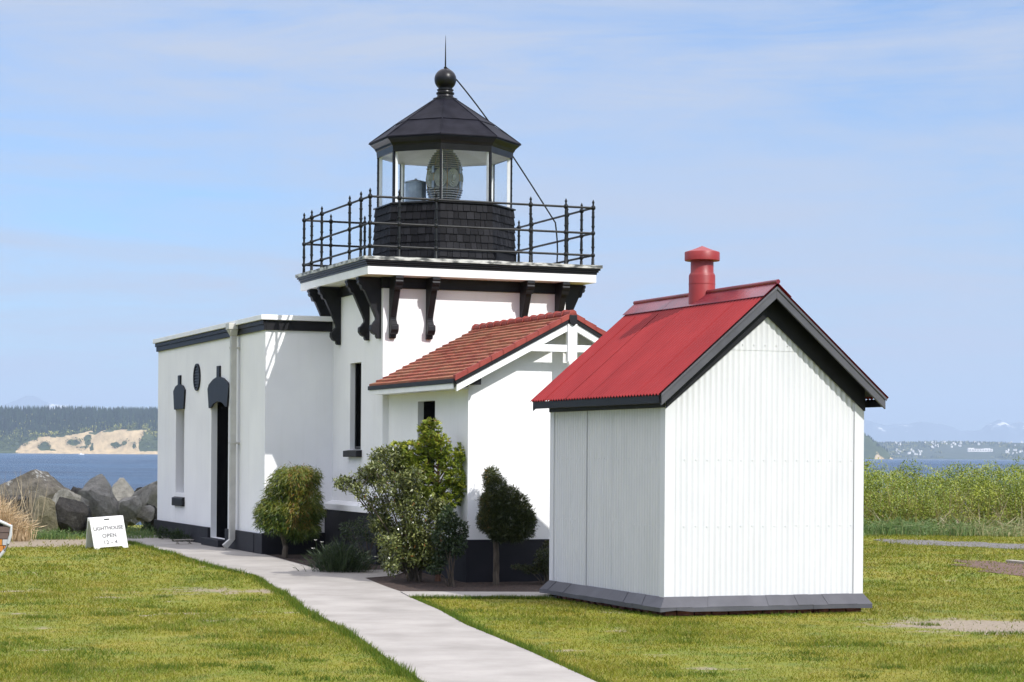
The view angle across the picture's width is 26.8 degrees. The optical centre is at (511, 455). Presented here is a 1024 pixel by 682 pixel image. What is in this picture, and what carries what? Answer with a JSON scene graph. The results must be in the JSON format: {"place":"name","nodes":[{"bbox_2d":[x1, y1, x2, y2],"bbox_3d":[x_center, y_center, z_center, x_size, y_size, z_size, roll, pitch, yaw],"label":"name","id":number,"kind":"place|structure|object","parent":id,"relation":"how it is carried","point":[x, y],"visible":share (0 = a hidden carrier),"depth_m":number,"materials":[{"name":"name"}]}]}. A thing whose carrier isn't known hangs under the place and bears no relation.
{"place":"outdoors","nodes":[
{"label":"outdoors","id":0,"kind":"place"},
{"bbox_2d":[0,418,157,453],"bbox_3d":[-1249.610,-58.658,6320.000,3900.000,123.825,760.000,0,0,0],"label":"hills","id":1,"kind":"structure","parent":0,"point":[104,442],"depth_m":6040.10,"materials":[{"name":"beige sand"}]},
{"bbox_2d":[0,404,157,450],"bbox_3d":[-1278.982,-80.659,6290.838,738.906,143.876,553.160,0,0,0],"label":"forest","id":2,"kind":"object","parent":1,"relation":"on","point":[62,421],"visible":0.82,"depth_m":6243.53,"materials":[{"name":"plant"}]},
{"bbox_2d":[28,520,157,539],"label":"rough grass","id":3,"kind":"structure","parent":0,"point":[58,534],"depth_m":38.23,"materials":[{"name":"green plant"}]},
{"bbox_2d":[173,539,193,543],"bbox_3d":[-5.461,1.451,35.777,0.332,0.110,0.136,0,0,-33],"label":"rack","id":4,"kind":"object","parent":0,"point":[177,540],"visible":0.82,"depth_m":35.73,"materials":[{"name":"grey metal"}]},
{"bbox_2d":[127,535,595,681],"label":"path","id":5,"kind":"structure","parent":0,"point":[431,644],"depth_m":20.79,"materials":[{"name":"concrete"}]},
{"bbox_2d":[0,514,1023,681],"bbox_3d":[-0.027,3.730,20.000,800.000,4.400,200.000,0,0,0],"label":"ground","id":6,"kind":"structure","parent":0,"point":[983,625],"depth_m":20.48,"materials":[{"name":"green plant"}]},
{"bbox_2d":[0,520,12,557],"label":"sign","id":7,"kind":"object","parent":6,"relation":"on","point":[5,533],"visible":1,"depth_m":20.99,"materials":[{"name":"white plastic"}]},
{"bbox_2d":[0,495,28,527],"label":"boulder","id":8,"kind":"object","parent":6,"relation":"on","point":[18,498],"visible":0.3,"depth_m":40.94,"materials":[{"name":"grey stone"}]},
{"bbox_2d":[0,472,48,541],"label":"straw clump","id":9,"kind":"object","parent":6,"relation":"on","point":[21,532],"visible":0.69,"depth_m":36.91,"materials":[{"name":"beige plant"}]},
{"bbox_2d":[0,469,70,527],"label":"boulder","id":10,"kind":"object","parent":6,"relation":"on","point":[53,484],"visible":0.27,"depth_m":43.21,"materials":[{"name":"grey stone"}]},
{"bbox_2d":[33,495,57,533],"bbox_3d":[-8.501,1.161,39.183,0.530,0.867,0.380,0,0,21],"label":"boulder","id":11,"kind":"object","parent":6,"relation":"on","point":[48,518],"visible":0.77,"depth_m":39.06,"materials":[{"name":"beige stone"}]},
{"bbox_2d":[52,489,89,518],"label":"boulder","id":12,"kind":"object","parent":6,"relation":"on","point":[65,493],"visible":0.37,"depth_m":40.44,"materials":[{"name":"grey stone"}]},
{"bbox_2d":[55,497,91,535],"bbox_3d":[-8.009,1.190,39.385,0.622,0.858,0.557,0,0,0],"label":"boulder","id":13,"kind":"object","parent":6,"relation":"on","point":[73,514],"visible":0.8,"depth_m":39.20,"materials":[{"name":"grey stone"}]},
{"bbox_2d":[71,486,81,493],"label":"boulder","id":14,"kind":"object","parent":6,"relation":"on","point":[75,490],"visible":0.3,"depth_m":43.93,"materials":[{"name":"grey stone"}]},
{"bbox_2d":[78,474,128,529],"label":"boulder","id":15,"kind":"object","parent":6,"relation":"on","point":[96,491],"visible":0.64,"depth_m":40.98,"materials":[{"name":"grey stone"}]},
{"bbox_2d":[86,515,127,548],"bbox_3d":[-6.457,1.228,34.226,0.570,0.511,0.386,-4,2,-33],"label":"sandwich board","id":16,"kind":"object","parent":6,"relation":"on","point":[106,531],"visible":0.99,"depth_m":34.14,"materials":[{"name":"white plastic"}]},
{"bbox_2d":[112,478,139,525],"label":"boulder","id":17,"kind":"object","parent":6,"relation":"on","point":[122,488],"visible":0.29,"depth_m":43.39,"materials":[{"name":"grey stone"}]},
{"bbox_2d":[118,496,141,519],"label":"boulder","id":18,"kind":"object","parent":6,"relation":"on","point":[129,508],"visible":0.98,"depth_m":40.92,"materials":[{"name":"grey stone"}]},
{"bbox_2d":[132,481,156,527],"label":"boulder","id":19,"kind":"object","parent":6,"relation":"on","point":[147,494],"visible":0.35,"depth_m":42.46,"materials":[{"name":"grey stone"}]},
{"bbox_2d":[136,505,154,521],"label":"boulder","id":20,"kind":"object","parent":6,"relation":"on","point":[146,513],"visible":0.88,"depth_m":41.36,"materials":[{"name":"grey stone"}]},
{"bbox_2d":[141,523,157,534],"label":"weed tuft","id":21,"kind":"object","parent":6,"relation":"on","point":[147,526],"visible":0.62,"depth_m":39.45,"materials":[{"name":"green plant"}]},
{"bbox_2d":[144,503,156,527],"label":"boulder","id":22,"kind":"object","parent":6,"relation":"on","point":[152,521],"visible":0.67,"depth_m":41.55,"materials":[{"name":"grey stone"}]},
{"bbox_2d":[156,525,177,538],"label":"weed tuft","id":23,"kind":"object","parent":6,"relation":"on","point":[163,534],"visible":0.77,"depth_m":37.76,"materials":[{"name":"green plant"}]},
{"bbox_2d":[169,527,191,541],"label":"weed tuft","id":24,"kind":"object","parent":6,"relation":"on","point":[181,535],"visible":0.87,"depth_m":36.75,"materials":[{"name":"green plant"}]},
{"bbox_2d":[153,37,605,581],"bbox_3d":[-1.806,-2.291,34.123,5.260,8.055,13.972,0,0,-21],"label":"lighthouse","id":25,"kind":"object","parent":6,"relation":"on","point":[464,327],"visible":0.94,"depth_m":31.45,"materials":[{"name":"white paint"}]},
{"bbox_2d":[404,178,425,201],"bbox_3d":[-1.455,-3.936,32.500,0.356,0.490,0.356,0,0,-21],"label":"metal drum","id":26,"kind":"object","parent":25,"relation":"on","point":[415,187],"visible":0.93,"depth_m":32.36,"materials":[{"name":"grey metal"}]},
{"bbox_2d":[426,149,463,199],"bbox_3d":[-1.012,-4.147,32.330,0.570,0.880,0.570,0,0,-21],"label":"fresnel lens","id":27,"kind":"object","parent":25,"relation":"on","point":[452,178],"visible":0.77,"depth_m":32.14,"materials":[{"name":"clear glass"}]},
{"bbox_2d":[270,554,543,591],"bbox_3d":[-0.778,1.634,29.402,3.565,0.252,8.003,0,0,-20],"label":"mulch bed","id":28,"kind":"object","parent":6,"relation":"on","point":[400,582],"visible":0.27,"depth_m":27.16,"materials":[{"name":"brown soil"}]},
{"bbox_2d":[251,462,326,557],"bbox_3d":[-3.281,0.826,31.725,1.190,1.508,1.021,0,0,0],"label":"cypress topiary","id":29,"kind":"object","parent":28,"relation":"on","point":[281,504],"visible":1,"depth_m":31.51,"materials":[{"name":"green plant"}]},
{"bbox_2d":[293,537,380,572],"bbox_3d":[-2.286,1.339,29.000,1.246,0.579,1.100,0,0,-28],"label":"flowering clump","id":30,"kind":"object","parent":28,"relation":"on","point":[349,561],"visible":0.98,"depth_m":28.93,"materials":[{"name":"green plant"}]},
{"bbox_2d":[339,515,383,569],"bbox_3d":[-2.042,1.167,29.488,0.694,0.869,0.421,0,0,0],"label":"twiggy shrub","id":31,"kind":"object","parent":28,"relation":"on","point":[361,533],"visible":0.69,"depth_m":29.45,"materials":[{"name":"green plant"}]},
{"bbox_2d":[332,444,454,581],"bbox_3d":[-1.501,0.739,27.462,1.641,1.833,0.916,0,0,0],"label":"broadleaf bush","id":32,"kind":"object","parent":28,"relation":"on","point":[404,541],"visible":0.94,"depth_m":27.40,"materials":[{"name":"green plant"}]},
{"bbox_2d":[389,417,466,580],"bbox_3d":[-1.050,0.580,27.623,1.119,2.174,0.568,0,0,0],"label":"broadleaf shrub","id":33,"kind":"object","parent":28,"relation":"on","point":[435,448],"visible":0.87,"depth_m":27.52,"materials":[{"name":"green plant"}]},
{"bbox_2d":[425,504,469,586],"bbox_3d":[-0.800,1.127,26.730,0.566,1.075,0.459,0,0,0],"label":"leafy shrub","id":34,"kind":"object","parent":28,"relation":"on","point":[451,525],"visible":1,"depth_m":26.68,"materials":[{"name":"green plant"}]},
{"bbox_2d":[475,465,537,584],"bbox_3d":[-0.060,0.890,27.104,0.852,1.587,0.676,0,0,0],"label":"cone topiary","id":35,"kind":"object","parent":28,"relation":"on","point":[503,516],"visible":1,"depth_m":26.97,"materials":[{"name":"green plant"}]},
{"bbox_2d":[509,540,548,583],"bbox_3d":[0.303,1.363,27.324,0.680,0.610,0.437,0,0,0],"label":"shrub","id":36,"kind":"object","parent":28,"relation":"on","point":[543,562],"visible":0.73,"depth_m":27.29,"materials":[{"name":"green plant"}]},
{"bbox_2d":[401,591,556,598],"bbox_3d":[-0.374,1.677,25.133,1.856,0.120,0.846,0,0,-3],"label":"kerb strip","id":37,"kind":"object","parent":6,"relation":"on","point":[458,594],"visible":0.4,"depth_m":25.18,"materials":[{"name":"concrete"}]},
{"bbox_2d":[530,246,888,615],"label":"oil house","id":38,"kind":"structure","parent":6,"relation":"on","point":[706,447],"depth_m":22.77,"materials":[{"name":"white paint"}]},
{"bbox_2d":[863,456,1023,531],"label":"thicket","id":39,"kind":"object","parent":6,"relation":"on","point":[987,492],"visible":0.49,"depth_m":45.19,"materials":[{"name":"green plant"}]},
{"bbox_2d":[864,487,1023,530],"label":"dry reeds","id":40,"kind":"object","parent":6,"relation":"on","point":[963,515],"visible":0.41,"depth_m":43.87,"materials":[{"name":"plant"}]},
{"bbox_2d":[951,559,1023,577],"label":"bark chip patch","id":41,"kind":"object","parent":6,"relation":"on","point":[977,564],"visible":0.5,"depth_m":31.00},
{"bbox_2d":[1006,560,1023,563],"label":"timber edging","id":42,"kind":"object","parent":6,"relation":"on","point":[1015,561],"visible":0.55,"depth_m":31.71,"materials":[{"name":"beige wood"}]},
{"bbox_2d":[0,453,1023,524],"bbox_3d":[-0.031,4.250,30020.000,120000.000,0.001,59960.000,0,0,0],"label":"water","id":43,"kind":"structure","parent":0,"point":[70,471],"depth_m":761.35,"materials":[{"name":"blue liquid"}]},
{"bbox_2d":[0,396,1023,442],"bbox_3d":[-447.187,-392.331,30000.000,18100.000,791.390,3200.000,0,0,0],"label":"mountains","id":44,"kind":"structure","parent":0,"point":[998,430],"depth_m":29472.88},
{"bbox_2d":[0,0,1023,430],"label":"sky","id":45,"kind":"structure","parent":0,"point":[162,162],"materials":[{"name":"blue"}]},
{"bbox_2d":[864,435,892,458],"bbox_3d":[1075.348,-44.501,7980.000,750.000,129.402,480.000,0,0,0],"label":"headland","id":46,"kind":"structure","parent":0,"point":[872,449],"depth_m":7824.15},
{"bbox_2d":[864,433,887,451],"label":"forest","id":47,"kind":"object","parent":46,"relation":"on","point":[877,443],"visible":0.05,"depth_m":7863.42,"materials":[{"name":"green plant"}]},
{"bbox_2d":[863,511,1023,536],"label":"dune grass","id":48,"kind":"structure","parent":0,"point":[883,527],"depth_m":42.60,"materials":[{"name":"green plant"}]},
{"bbox_2d":[874,539,1023,548],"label":"gravel track","id":49,"kind":"structure","parent":0,"point":[982,544],"depth_m":38.58,"materials":[{"name":"grey gravel"}]},
{"bbox_2d":[880,442,1023,459],"bbox_3d":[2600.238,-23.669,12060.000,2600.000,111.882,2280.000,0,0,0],"label":"hills","id":50,"kind":"structure","parent":0,"point":[957,452],"depth_m":11494.52,"materials":[{"name":"green plant"}]},
{"bbox_2d":[876,440,1023,457],"bbox_3d":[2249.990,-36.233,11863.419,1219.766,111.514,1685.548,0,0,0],"label":"forest","id":51,"kind":"object","parent":50,"relation":"on","point":[912,444],"visible":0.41,"depth_m":11941.80,"materials":[{"name":"green plant"}]},
{"bbox_2d":[967,448,992,451],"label":"waterfront building","id":52,"kind":"structure","parent":50,"relation":"on","point":[979,450],"depth_m":11573.00,"materials":[{"name":"white"}]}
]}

